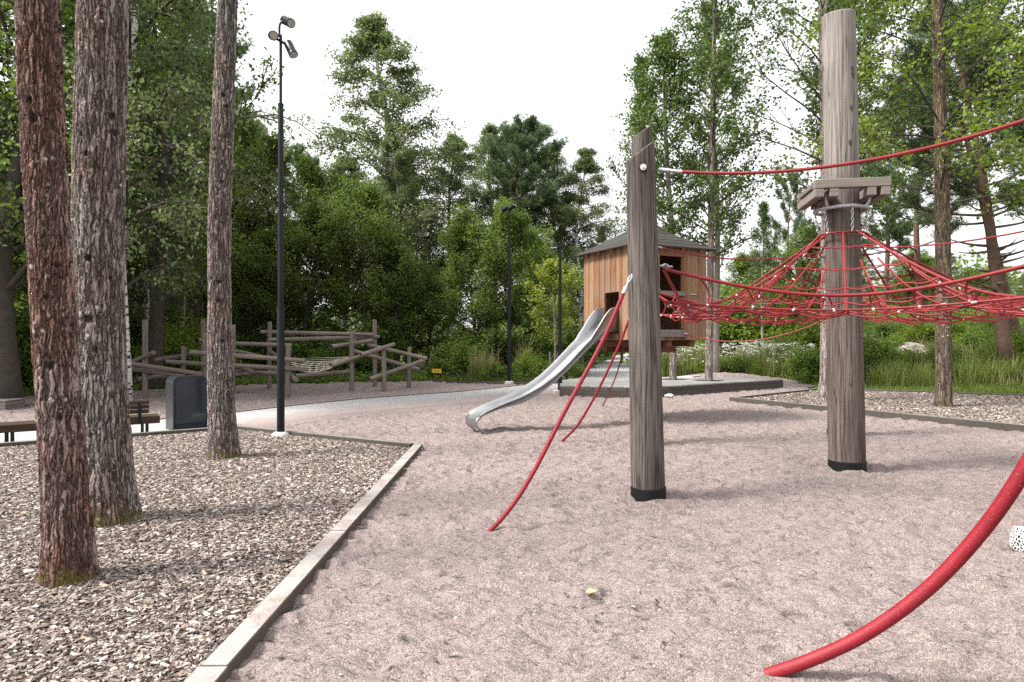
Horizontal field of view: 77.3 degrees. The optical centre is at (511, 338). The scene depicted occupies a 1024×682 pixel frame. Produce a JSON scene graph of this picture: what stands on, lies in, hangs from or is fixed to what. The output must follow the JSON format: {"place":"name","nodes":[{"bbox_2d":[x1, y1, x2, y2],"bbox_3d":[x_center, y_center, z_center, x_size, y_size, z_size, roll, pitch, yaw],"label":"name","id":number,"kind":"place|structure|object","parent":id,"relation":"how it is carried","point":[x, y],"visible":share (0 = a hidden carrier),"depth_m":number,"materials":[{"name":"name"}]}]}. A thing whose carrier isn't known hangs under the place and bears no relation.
{"place":"outdoors","nodes":[
{"label":"outdoors","id":0,"kind":"place"},
{"bbox_2d":[0,429,423,681],"bbox_3d":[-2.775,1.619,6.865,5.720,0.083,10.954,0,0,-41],"label":"wood chips","id":1,"kind":"object","parent":0,"point":[307,465],"visible":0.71,"depth_m":4.95,"materials":[{"name":"beige wood"}]},
{"bbox_2d":[14,0,100,588],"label":"tree","id":2,"kind":"object","parent":1,"relation":"on","point":[68,553],"visible":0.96,"depth_m":4.22,"materials":[{"name":"red plant"}]},
{"bbox_2d":[71,0,143,528],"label":"tree","id":3,"kind":"object","parent":1,"relation":"on","point":[99,148],"visible":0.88,"depth_m":5.54,"materials":[{"name":"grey plant"}]},
{"bbox_2d":[206,0,241,460],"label":"tree","id":4,"kind":"object","parent":1,"relation":"on","point":[223,441],"visible":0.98,"depth_m":8.63,"materials":[{"name":"grey plant"}]},
{"bbox_2d":[268,15,297,435],"bbox_3d":[-3.835,-1.894,10.687,0.531,7.088,0.336,0,0,0],"label":"lamp post","id":5,"kind":"object","parent":1,"relation":"on","point":[289,22],"visible":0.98,"depth_m":10.66,"materials":[{"name":"black metal"}]},
{"bbox_2d":[0,384,557,441],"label":"path","id":6,"kind":"structure","parent":0,"point":[257,417],"depth_m":15.37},
{"bbox_2d":[24,373,536,395],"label":"grass","id":7,"kind":"structure","parent":0,"point":[395,378],"depth_m":24.39,"materials":[{"name":"green plant"}]},
{"bbox_2d":[0,372,1023,681],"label":"sand","id":8,"kind":"structure","parent":0,"point":[452,484],"depth_m":4.93,"materials":[{"name":"beige sand"}]},
{"bbox_2d":[0,400,159,441],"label":"bench","id":9,"kind":"object","parent":8,"relation":"on","point":[7,428],"visible":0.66,"depth_m":10.67,"materials":[{"name":"brown wood"}]},
{"bbox_2d":[166,375,206,429],"bbox_3d":[-5.903,1.175,11.616,0.432,1.009,0.580,0,0,45],"label":"litter bin","id":10,"kind":"object","parent":8,"relation":"on","point":[186,401],"visible":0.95,"depth_m":11.45,"materials":[{"name":"black metal"}]},
{"bbox_2d":[175,378,205,428],"bbox_3d":[-5.758,1.151,11.471,0.510,0.891,0.022,0,0,-45],"label":"front door","id":11,"kind":"structure","parent":10,"relation":"in","point":[190,393],"depth_m":11.46,"materials":[{"name":"black metal"}]},
{"bbox_2d":[0,425,412,447],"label":"bed kerb","id":12,"kind":"structure","parent":8,"relation":"on","point":[297,433],"depth_m":10.37,"materials":[{"name":"grey concrete"}]},
{"bbox_2d":[131,319,427,397],"bbox_3d":[-6.860,0.492,19.526,8.186,2.316,4.771,0,0,0],"label":"log climbing frame","id":13,"kind":"object","parent":8,"relation":"on","point":[145,368],"visible":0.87,"depth_m":19.35,"materials":[{"name":"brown wood"}]},
{"bbox_2d":[184,444,422,681],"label":"bed kerb","id":14,"kind":"structure","parent":8,"relation":"on","point":[230,653],"depth_m":3.96,"materials":[{"name":"grey concrete"}]},
{"bbox_2d":[500,204,515,383],"bbox_3d":[-0.138,-1.634,23.267,0.534,6.568,0.400,0,0,-33],"label":"lamp post","id":15,"kind":"object","parent":8,"relation":"on","point":[502,210],"visible":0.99,"depth_m":23.25,"materials":[{"name":"black metal"}]},
{"bbox_2d":[465,307,618,433],"bbox_3d":[0.673,0.544,12.038,3.142,2.334,0.552,0,0,-26],"label":"slide","id":16,"kind":"object","parent":8,"relation":"on","point":[591,333],"visible":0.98,"depth_m":12.18,"materials":[{"name":"metal"}]},
{"bbox_2d":[549,246,561,393],"bbox_3d":[1.384,-0.557,19.317,0.510,4.505,0.340,0,0,0],"label":"lamp post","id":17,"kind":"object","parent":8,"relation":"on","point":[559,305],"visible":0.77,"depth_m":19.27,"materials":[{"name":"black metal"}]},
{"bbox_2d":[487,274,632,531],"bbox_3d":[0.416,0.564,5.870,1.847,2.426,0.086,0,0,-33],"label":"guy rope","id":18,"kind":"object","parent":8,"relation":"attached to","point":[495,525],"visible":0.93,"depth_m":5.91,"materials":[{"name":"red fabric"}]},
{"bbox_2d":[245,429,1023,678],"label":"twigs and chips","id":19,"kind":"object","parent":8,"relation":"on","point":[455,618],"visible":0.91,"depth_m":3.65,"materials":[{"name":"brown wood"}]},
{"bbox_2d":[632,125,651,155],"bbox_3d":[2.030,-0.843,9.999,0.356,4.985,0.348,0,0,0],"label":"timber post","id":20,"kind":"object","parent":8,"relation":"on","point":[641,139],"visible":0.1,"depth_m":9.87,"materials":[{"name":"grey wood"}]},
{"bbox_2d":[659,208,1023,325],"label":"climbing net","id":21,"kind":"object","parent":20,"relation":"attached to","point":[977,304],"visible":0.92,"depth_m":7.04,"materials":[{"name":"red fabric"}]},
{"bbox_2d":[575,229,715,352],"bbox_3d":[2.701,-0.356,13.171,2.030,4.012,2.030,0,0,-26],"label":"playhouse","id":22,"kind":"object","parent":8,"relation":"on","point":[605,271],"visible":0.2,"depth_m":12.71,"materials":[{"name":"brown wood"}]},
{"bbox_2d":[626,141,665,501],"bbox_3d":[1.375,-0.192,6.560,0.412,3.684,0.370,0,0,0],"label":"timber post","id":23,"kind":"object","parent":8,"relation":"on","point":[646,434],"visible":0.98,"depth_m":6.43,"materials":[{"name":"grey wood"}]},
{"bbox_2d":[609,24,729,378],"bbox_3d":[5.153,-4.331,21.318,4.074,12.121,3.682,0,0,0],"label":"tree","id":24,"kind":"object","parent":8,"relation":"on","point":[661,52],"visible":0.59,"depth_m":20.93,"materials":[{"name":"green plant"}]},
{"bbox_2d":[560,378,782,397],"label":"deck","id":25,"kind":"structure","parent":8,"relation":"on","point":[673,387],"depth_m":19.22,"materials":[{"name":"grey concrete"}]},
{"bbox_2d":[642,0,786,380],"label":"tree","id":26,"kind":"object","parent":8,"relation":"on","point":[714,86],"visible":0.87,"depth_m":20.32,"materials":[{"name":"green plant"}]},
{"bbox_2d":[821,9,866,471],"bbox_3d":[4.149,-1.215,7.999,0.525,5.730,0.432,0,0,0],"label":"timber post","id":27,"kind":"object","parent":8,"relation":"on","point":[846,398],"visible":0.86,"depth_m":7.83,"materials":[{"name":"grey wood"}]},
{"bbox_2d":[797,176,890,216],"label":"platform","id":28,"kind":"structure","parent":27,"relation":"attached to","point":[815,197],"depth_m":7.66,"materials":[{"name":"brown wood"}]},
{"bbox_2d":[729,388,1023,431],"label":"bed kerb","id":29,"kind":"structure","parent":8,"relation":"on","point":[970,423],"depth_m":13.47,"materials":[{"name":"grey concrete"}]},
{"bbox_2d":[0,0,1023,336],"label":"sky","id":30,"kind":"structure","parent":0,"point":[561,63],"materials":[{"name":"white"}]},
{"bbox_2d":[31,316,1023,395],"bbox_3d":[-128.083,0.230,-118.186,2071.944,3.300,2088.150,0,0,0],"label":"ground","id":31,"kind":"structure","parent":0,"point":[566,377],"depth_m":35.10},
{"bbox_2d":[16,327,32,386],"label":"shrub","id":32,"kind":"object","parent":31,"relation":"on","point":[25,357],"visible":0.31,"depth_m":18.48,"materials":[{"name":"green plant"}]},
{"bbox_2d":[0,39,70,347],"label":"bushy tree","id":33,"kind":"object","parent":31,"relation":"on","point":[22,322],"visible":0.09,"depth_m":17.89,"materials":[{"name":"green plant"}]},
{"bbox_2d":[0,0,195,405],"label":"tree","id":34,"kind":"object","parent":31,"relation":"on","point":[11,202],"visible":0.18,"depth_m":15.35,"materials":[{"name":"green plant"}]},
{"bbox_2d":[16,152,207,341],"bbox_3d":[-15.855,-3.088,24.460,7.080,10.244,7.259,0,0,37],"label":"bushy tree","id":35,"kind":"object","parent":31,"relation":"on","point":[136,334],"visible":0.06,"depth_m":24.79,"materials":[{"name":"green plant"}]},
{"bbox_2d":[0,1,273,312],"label":"birch tree","id":36,"kind":"object","parent":31,"relation":"on","point":[180,158],"visible":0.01,"depth_m":23.68,"materials":[{"name":"green plant"}]},
{"bbox_2d":[130,319,200,382],"bbox_3d":[-12.347,0.483,22.666,3.362,2.550,3.899,0,0,28],"label":"shrub","id":37,"kind":"object","parent":31,"relation":"on","point":[169,348],"visible":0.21,"depth_m":22.06,"materials":[{"name":"green plant"}]},
{"bbox_2d":[125,81,207,333],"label":"birch tree","id":38,"kind":"object","parent":31,"relation":"on","point":[179,301],"visible":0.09,"depth_m":23.65,"materials":[{"name":"green plant"}]},
{"bbox_2d":[0,0,337,400],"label":"birch tree","id":39,"kind":"object","parent":31,"relation":"on","point":[173,214],"visible":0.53,"depth_m":15.53,"materials":[{"name":"green plant"}]},
{"bbox_2d":[63,0,284,389],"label":"tree","id":40,"kind":"object","parent":31,"relation":"on","point":[156,330],"visible":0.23,"depth_m":20.86,"materials":[{"name":"green plant"}]},
{"bbox_2d":[131,311,251,374],"bbox_3d":[-11.637,0.374,23.217,4.254,2.782,3.667,0,0,-45],"label":"shrub","id":41,"kind":"object","parent":31,"relation":"on","point":[192,333],"visible":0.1,"depth_m":22.90,"materials":[{"name":"green plant"}]},
{"bbox_2d":[135,2,259,337],"bbox_3d":[-14.791,-6.740,29.069,5.610,17.534,6.345,0,0,6],"label":"pine tree","id":42,"kind":"object","parent":31,"relation":"on","point":[197,309],"visible":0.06,"depth_m":28.90,"materials":[{"name":"green plant"}]},
{"bbox_2d":[149,191,300,341],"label":"bushy tree","id":43,"kind":"object","parent":31,"relation":"on","point":[251,226],"visible":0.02,"depth_m":32.12,"materials":[{"name":"green plant"}]},
{"bbox_2d":[185,101,303,340],"bbox_3d":[-13.882,-5.394,32.522,6.298,14.790,5.718,0,0,33],"label":"tree","id":44,"kind":"object","parent":31,"relation":"on","point":[242,131],"visible":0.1,"depth_m":33.05,"materials":[{"name":"green plant"}]},
{"bbox_2d":[201,225,294,351],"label":"bushy tree","id":45,"kind":"object","parent":31,"relation":"on","point":[236,316],"visible":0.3,"depth_m":28.48,"materials":[{"name":"green plant"}]},
{"bbox_2d":[231,128,320,364],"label":"tree","id":46,"kind":"object","parent":31,"relation":"on","point":[264,154],"visible":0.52,"depth_m":29.55,"materials":[{"name":"green plant"}]},
{"bbox_2d":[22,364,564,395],"bbox_3d":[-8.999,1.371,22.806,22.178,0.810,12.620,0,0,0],"label":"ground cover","id":47,"kind":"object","parent":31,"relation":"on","point":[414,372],"visible":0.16,"depth_m":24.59,"materials":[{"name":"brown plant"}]},
{"bbox_2d":[276,141,325,330],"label":"pine tree","id":48,"kind":"object","parent":31,"relation":"on","point":[316,160],"visible":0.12,"depth_m":39.27,"materials":[{"name":"green plant"}]},
{"bbox_2d":[234,183,369,363],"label":"bushy tree","id":49,"kind":"object","parent":31,"relation":"on","point":[300,234],"visible":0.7,"depth_m":27.36,"materials":[{"name":"green plant"}]},
{"bbox_2d":[272,149,366,335],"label":"tree","id":50,"kind":"object","parent":31,"relation":"on","point":[315,178],"visible":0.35,"depth_m":32.69,"materials":[{"name":"green plant"}]},
{"bbox_2d":[285,327,364,371],"bbox_3d":[-7.670,0.620,26.277,3.566,2.262,3.062,0,0,2],"label":"shrub","id":51,"kind":"object","parent":31,"relation":"on","point":[344,354],"visible":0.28,"depth_m":25.82,"materials":[{"name":"green plant"}]},
{"bbox_2d":[233,154,424,331],"bbox_3d":[-10.729,-4.758,40.543,13.527,13.404,11.260,0,0,-26],"label":"birch tree","id":52,"kind":"object","parent":31,"relation":"on","point":[348,168],"visible":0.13,"depth_m":39.14,"materials":[{"name":"green plant"}]},
{"bbox_2d":[308,171,427,373],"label":"bushy tree","id":53,"kind":"object","parent":31,"relation":"on","point":[364,208],"visible":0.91,"depth_m":27.40,"materials":[{"name":"green plant"}]},
{"bbox_2d":[356,342,406,372],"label":"shrub","id":54,"kind":"object","parent":31,"relation":"on","point":[367,362],"visible":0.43,"depth_m":26.85,"materials":[{"name":"green plant"}]},
{"bbox_2d":[286,10,495,365],"bbox_3d":[-6.443,-7.649,33.869,11.760,19.407,16.069,0,0,-17],"label":"birch tree","id":55,"kind":"object","parent":31,"relation":"on","point":[373,37],"visible":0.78,"depth_m":32.76,"materials":[{"name":"green plant"}]},
{"bbox_2d":[351,120,442,368],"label":"birch tree","id":56,"kind":"object","parent":31,"relation":"on","point":[395,178],"visible":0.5,"depth_m":30.66,"materials":[{"name":"green plant"}]},
{"bbox_2d":[355,224,445,366],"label":"bushy tree","id":57,"kind":"object","parent":31,"relation":"on","point":[396,289],"visible":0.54,"depth_m":28.53,"materials":[{"name":"green plant"}]},
{"bbox_2d":[342,146,479,362],"bbox_3d":[-5.513,-4.570,37.260,9.222,13.011,11.079,0,0,-36],"label":"birch tree","id":58,"kind":"object","parent":31,"relation":"on","point":[433,216],"visible":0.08,"depth_m":36.16,"materials":[{"name":"green plant"}]},
{"bbox_2d":[388,255,464,373],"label":"bushy tree","id":59,"kind":"object","parent":31,"relation":"on","point":[430,328],"visible":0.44,"depth_m":29.57,"materials":[{"name":"green plant"}]},
{"bbox_2d":[352,131,527,364],"bbox_3d":[-4.005,-5.143,38.354,9.696,14.205,11.648,0,0,41],"label":"birch tree","id":60,"kind":"object","parent":31,"relation":"on","point":[455,140],"visible":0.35,"depth_m":37.08,"materials":[{"name":"green plant"}]},
{"bbox_2d":[417,356,464,378],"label":"shrub","id":61,"kind":"object","parent":31,"relation":"on","point":[436,364],"visible":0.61,"depth_m":25.47,"materials":[{"name":"green plant"}]},
{"bbox_2d":[422,323,496,371],"bbox_3d":[-1.938,0.556,27.508,3.463,2.417,3.179,0,0,22],"label":"shrub","id":62,"kind":"object","parent":31,"relation":"on","point":[464,339],"visible":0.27,"depth_m":26.87,"materials":[{"name":"green plant"}]},
{"bbox_2d":[423,201,521,362],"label":"bushy tree","id":63,"kind":"object","parent":31,"relation":"on","point":[459,273],"visible":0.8,"depth_m":27.82,"materials":[{"name":"green plant"}]},
{"bbox_2d":[444,335,500,375],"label":"shrub","id":64,"kind":"object","parent":31,"relation":"on","point":[462,353],"visible":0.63,"depth_m":25.76,"materials":[{"name":"green plant"}]},
{"bbox_2d":[427,121,577,339],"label":"birch tree","id":65,"kind":"object","parent":31,"relation":"on","point":[488,129],"visible":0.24,"depth_m":41.29,"materials":[{"name":"green plant"}]},
{"bbox_2d":[463,192,572,373],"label":"bushy tree","id":66,"kind":"object","parent":31,"relation":"on","point":[519,221],"visible":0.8,"depth_m":26.89,"materials":[{"name":"green plant"}]},
{"bbox_2d":[483,122,558,329],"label":"pine tree","id":67,"kind":"object","parent":31,"relation":"on","point":[504,138],"visible":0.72,"depth_m":36.12,"materials":[{"name":"green plant"}]},
{"bbox_2d":[471,113,571,324],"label":"pine tree","id":68,"kind":"object","parent":31,"relation":"on","point":[535,128],"visible":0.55,"depth_m":37.70,"materials":[{"name":"green plant"}]},
{"bbox_2d":[493,330,564,371],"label":"shrub","id":69,"kind":"object","parent":31,"relation":"on","point":[543,355],"visible":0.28,"depth_m":27.40,"materials":[{"name":"green plant"}]},
{"bbox_2d":[512,348,550,377],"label":"shrub","id":70,"kind":"object","parent":31,"relation":"on","point":[523,364],"visible":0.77,"depth_m":24.84,"materials":[{"name":"green plant"}]},
{"bbox_2d":[502,223,583,352],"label":"bushy tree","id":71,"kind":"object","parent":31,"relation":"on","point":[548,253],"visible":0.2,"depth_m":29.62,"materials":[{"name":"green plant"}]},
{"bbox_2d":[520,255,583,360],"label":"sapling","id":72,"kind":"object","parent":31,"relation":"on","point":[550,269],"visible":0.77,"depth_m":25.21,"materials":[{"name":"green plant"}]},
{"bbox_2d":[498,141,610,340],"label":"birch tree","id":73,"kind":"object","parent":31,"relation":"on","point":[556,160],"visible":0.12,"depth_m":40.23,"materials":[{"name":"green plant"}]},
{"bbox_2d":[514,143,623,365],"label":"birch tree","id":74,"kind":"object","parent":31,"relation":"on","point":[586,162],"visible":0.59,"depth_m":37.75,"materials":[{"name":"green plant"}]},
{"bbox_2d":[602,50,668,232],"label":"tree","id":75,"kind":"object","parent":31,"relation":"on","point":[640,61],"visible":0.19,"depth_m":25.01,"materials":[{"name":"green plant"}]},
{"bbox_2d":[293,245,1023,352],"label":"distant woods","id":76,"kind":"object","parent":31,"relation":"on","point":[1013,279],"visible":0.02,"depth_m":72.26,"materials":[{"name":"green plant"}]},
{"bbox_2d":[663,0,757,372],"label":"tree","id":77,"kind":"object","parent":31,"relation":"on","point":[716,344],"visible":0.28,"depth_m":25.90,"materials":[{"name":"green plant"}]},
{"bbox_2d":[699,297,767,358],"bbox_3d":[10.792,-0.266,32.006,5.930,3.710,5.112,0,0,33],"label":"shrub","id":78,"kind":"object","parent":31,"relation":"on","point":[737,334],"visible":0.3,"depth_m":30.45,"materials":[{"name":"green plant"}]},
{"bbox_2d":[661,330,816,378],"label":"meadow grass","id":79,"kind":"structure","parent":31,"relation":"on","point":[688,368],"depth_m":27.02,"materials":[{"name":"green plant"}]},
{"bbox_2d":[664,339,816,362],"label":"meadow flowers","id":80,"kind":"object","parent":31,"relation":"on","point":[763,344],"visible":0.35,"depth_m":27.18,"materials":[{"name":"white plant"}]},
{"bbox_2d":[720,248,785,296],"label":"bushy tree","id":81,"kind":"object","parent":31,"relation":"on","point":[735,265],"visible":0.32,"depth_m":35.44,"materials":[{"name":"green plant"}]},
{"bbox_2d":[719,299,794,354],"bbox_3d":[11.961,-0.325,31.438,5.438,3.450,4.668,0,0,-35],"label":"shrub","id":82,"kind":"object","parent":31,"relation":"on","point":[743,325],"visible":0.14,"depth_m":30.57,"materials":[{"name":"green plant"}]},
{"bbox_2d":[742,200,785,346],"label":"tree","id":83,"kind":"object","parent":31,"relation":"on","point":[763,210],"visible":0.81,"depth_m":28.94,"materials":[{"name":"green plant"}]},
{"bbox_2d":[721,291,816,352],"bbox_3d":[12.807,-0.582,29.937,5.930,3.710,5.112,0,0,18],"label":"shrub","id":84,"kind":"object","parent":31,"relation":"on","point":[758,334],"visible":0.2,"depth_m":29.83,"materials":[{"name":"green plant"}]},
{"bbox_2d":[751,219,820,327],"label":"bushy tree","id":85,"kind":"object","parent":31,"relation":"on","point":[797,247],"visible":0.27,"depth_m":30.93,"materials":[{"name":"green plant"}]},
{"bbox_2d":[756,305,819,353],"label":"shrub","id":86,"kind":"object","parent":31,"relation":"on","point":[814,335],"visible":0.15,"depth_m":27.06,"materials":[{"name":"green plant"}]},
{"bbox_2d":[767,172,814,289],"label":"pine tree","id":87,"kind":"object","parent":31,"relation":"on","point":[798,220],"visible":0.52,"depth_m":34.05,"materials":[{"name":"green plant"}]},
{"bbox_2d":[779,342,819,383],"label":"shrub","id":88,"kind":"object","parent":31,"relation":"on","point":[807,363],"visible":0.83,"depth_m":23.47,"materials":[{"name":"green plant"}]},
{"bbox_2d":[758,0,918,253],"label":"tree","id":89,"kind":"object","parent":31,"relation":"on","point":[814,129],"visible":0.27,"depth_m":21.82,"materials":[{"name":"green plant"}]},
{"bbox_2d":[816,324,909,379],"bbox_3d":[12.822,0.559,23.695,3.209,2.372,3.738,0,0,40],"label":"shrub","id":90,"kind":"object","parent":31,"relation":"on","point":[879,353],"visible":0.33,"depth_m":23.37,"materials":[{"name":"green plant"}]},
{"bbox_2d":[757,305,1023,388],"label":"undergrowth","id":91,"kind":"object","parent":31,"relation":"on","point":[953,314],"visible":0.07,"depth_m":33.41,"materials":[{"name":"green plant"}]},
{"bbox_2d":[860,103,924,325],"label":"pine tree","id":92,"kind":"object","parent":31,"relation":"on","point":[908,242],"visible":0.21,"depth_m":32.91,"materials":[{"name":"green plant"}]},
{"bbox_2d":[775,375,1023,393],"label":"grass","id":93,"kind":"structure","parent":31,"relation":"on","point":[1006,389],"depth_m":20.32,"materials":[{"name":"green plant"}]},
{"bbox_2d":[878,248,934,306],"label":"tree","id":94,"kind":"object","parent":31,"relation":"on","point":[900,272],"visible":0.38,"depth_m":42.08,"materials":[{"name":"green plant"}]},
{"bbox_2d":[890,316,934,346],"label":"shrub","id":95,"kind":"object","parent":31,"relation":"on","point":[922,330],"visible":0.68,"depth_m":28.15,"materials":[{"name":"green plant"}]},
{"bbox_2d":[816,336,1023,387],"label":"tall grass","id":96,"kind":"structure","parent":31,"relation":"on","point":[920,378],"depth_m":21.26,"materials":[{"name":"green plant"}]},
{"bbox_2d":[869,56,972,328],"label":"pine tree","id":97,"kind":"object","parent":31,"relation":"on","point":[901,232],"visible":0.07,"depth_m":28.89,"materials":[{"name":"green plant"}]},
{"bbox_2d":[866,0,1023,366],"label":"pine tree","id":98,"kind":"object","parent":31,"relation":"on","point":[1004,343],"visible":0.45,"depth_m":21.88,"materials":[{"name":"green plant"}]},
{"bbox_2d":[872,7,1023,341],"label":"pine tree","id":99,"kind":"object","parent":31,"relation":"on","point":[929,218],"visible":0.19,"depth_m":24.43,"materials":[{"name":"green plant"}]},
{"bbox_2d":[974,0,1023,211],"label":"tree","id":100,"kind":"object","parent":31,"relation":"on","point":[995,185],"visible":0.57,"depth_m":18.55,"materials":[{"name":"green plant"}]},
{"bbox_2d":[568,353,698,378],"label":"footpath","id":101,"kind":"structure","parent":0,"point":[601,371],"depth_m":32.78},
{"bbox_2d":[749,390,1023,424],"bbox_3d":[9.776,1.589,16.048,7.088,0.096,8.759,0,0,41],"label":"wood chips","id":102,"kind":"object","parent":0,"point":[1012,415],"visible":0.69,"depth_m":15.57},
{"bbox_2d":[711,0,931,400],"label":"tree","id":103,"kind":"object","parent":102,"relation":"on","point":[784,11],"visible":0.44,"depth_m":16.53,"materials":[{"name":"green plant"}]},
{"bbox_2d":[775,0,1023,407],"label":"tree","id":104,"kind":"object","parent":102,"relation":"on","point":[943,393],"visible":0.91,"depth_m":14.96,"materials":[{"name":"green plant"}]},
{"bbox_3d":[2.636,-0.153,2.519,0.356,3.605,0.349,0,0,0],"label":"timber post","id":105,"kind":"object","parent":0,"visible":0},
{"bbox_2d":[763,452,1023,676],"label":"guy rope","id":106,"kind":"object","parent":105,"relation":"attached to","point":[959,556],"visible":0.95,"depth_m":2.91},
{"bbox_3d":[4.680,-0.703,4.919,0.356,4.705,0.349,0,0,0],"label":"timber post","id":107,"kind":"object","parent":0,"visible":0},
{"bbox_2d":[658,119,1023,174],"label":"hand rope","id":108,"kind":"object","parent":107,"relation":"attached to","point":[669,170],"visible":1,"depth_m":5.74,"materials":[{"name":"red fabric"}]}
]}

